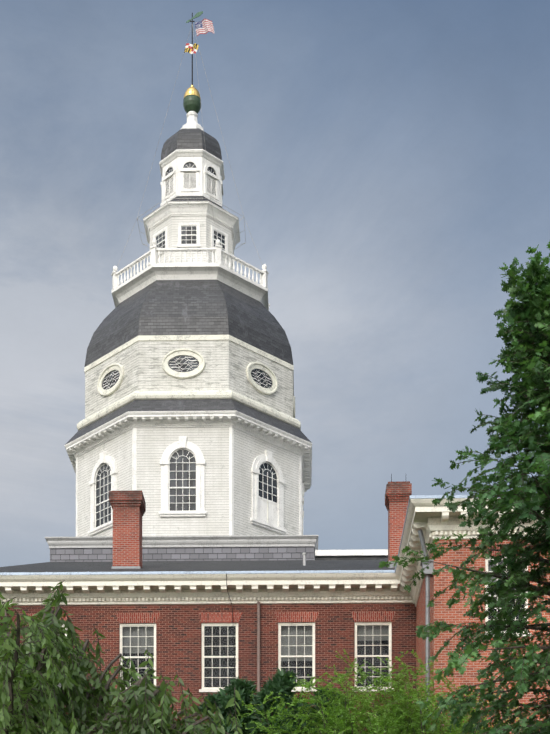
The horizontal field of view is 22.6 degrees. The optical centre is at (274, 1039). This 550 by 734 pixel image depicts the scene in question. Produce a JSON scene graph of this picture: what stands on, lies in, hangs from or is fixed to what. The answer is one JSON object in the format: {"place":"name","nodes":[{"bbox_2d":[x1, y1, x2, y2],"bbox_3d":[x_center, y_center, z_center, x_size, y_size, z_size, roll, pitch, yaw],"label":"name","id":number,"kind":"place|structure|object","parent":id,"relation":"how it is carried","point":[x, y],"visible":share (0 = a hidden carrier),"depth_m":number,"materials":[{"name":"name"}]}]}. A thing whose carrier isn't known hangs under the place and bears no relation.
{"place":"outdoors","nodes":[
{"label":"outdoors","id":0,"kind":"place"},
{"bbox_2d":[0,539,549,733],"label":"state house walls","id":1,"kind":"structure","parent":0,"point":[195,647],"depth_m":48.33,"materials":[{"name":"brick"}]},
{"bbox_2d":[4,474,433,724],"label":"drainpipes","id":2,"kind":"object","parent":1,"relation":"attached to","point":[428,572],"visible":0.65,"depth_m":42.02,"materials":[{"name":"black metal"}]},
{"bbox_2d":[0,495,547,606],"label":"roof cornice","id":3,"kind":"structure","parent":1,"relation":"on","point":[342,577],"depth_m":47.93,"materials":[{"name":"paint"}]},
{"bbox_2d":[109,490,145,568],"bbox_3d":[-5.833,-18.983,54.419,1.290,4.990,1.240,0,0,1],"label":"chimney","id":4,"kind":"object","parent":3,"relation":"on","point":[129,509],"visible":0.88,"depth_m":53.92,"materials":[{"name":"brick"}]},
{"bbox_2d":[45,85,318,561],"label":"dome tower","id":5,"kind":"structure","parent":3,"relation":"on","point":[189,425],"depth_m":63.91,"materials":[{"name":"wood"}]},
{"bbox_2d":[117,25,261,266],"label":"stay wires","id":6,"kind":"object","parent":5,"relation":"attached to","point":[207,169],"visible":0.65,"depth_m":67.36,"materials":[{"name":"grey metal"}]},
{"bbox_2d":[186,11,202,84],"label":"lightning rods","id":7,"kind":"object","parent":5,"relation":"attached to","point":[200,13],"visible":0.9,"depth_m":68.36,"materials":[{"name":"black metal"}]},
{"bbox_2d":[184,43,198,53],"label":"maryland flag","id":8,"kind":"object","parent":7,"relation":"attached to","point":[191,48],"visible":1,"depth_m":68.12,"materials":[{"name":"multicoloured fabric"}]},
{"bbox_2d":[194,19,213,35],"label":"us flag","id":9,"kind":"object","parent":7,"relation":"attached to","point":[204,26],"visible":1,"depth_m":68.03,"materials":[{"name":"multicoloured fabric"}]},
{"bbox_2d":[385,481,411,567],"bbox_3d":[4.766,-18.838,53.217,0.960,5.100,1.140,0,0,1],"label":"chimney","id":10,"kind":"object","parent":3,"relation":"on","point":[397,495],"visible":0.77,"depth_m":52.77,"materials":[{"name":"brick"}]},
{"bbox_2d":[0,0,549,566],"label":"sky","id":11,"kind":"structure","parent":0,"point":[387,158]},
{"bbox_3d":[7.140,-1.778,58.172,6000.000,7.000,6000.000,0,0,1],"label":"lawn","id":12,"kind":"structure","parent":0,"visible":0},
{"bbox_2d":[0,580,242,733],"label":"cherry tree","id":13,"kind":"object","parent":12,"relation":"on","point":[37,669],"visible":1,"depth_m":14.64,"materials":[{"name":"green plant"}]},
{"bbox_2d":[197,667,359,733],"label":"conifer shrubs","id":14,"kind":"object","parent":12,"relation":"on","point":[281,681],"visible":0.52,"depth_m":41.27,"materials":[{"name":"green plant"}]},
{"bbox_2d":[238,649,543,733],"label":"broadleaf shrub","id":15,"kind":"object","parent":12,"relation":"on","point":[405,721],"visible":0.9,"depth_m":39.44,"materials":[{"name":"green plant"}]},
{"bbox_2d":[378,242,549,733],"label":"oak tree","id":16,"kind":"object","parent":12,"relation":"on","point":[528,338],"visible":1,"depth_m":19.49,"materials":[{"name":"green plant"}]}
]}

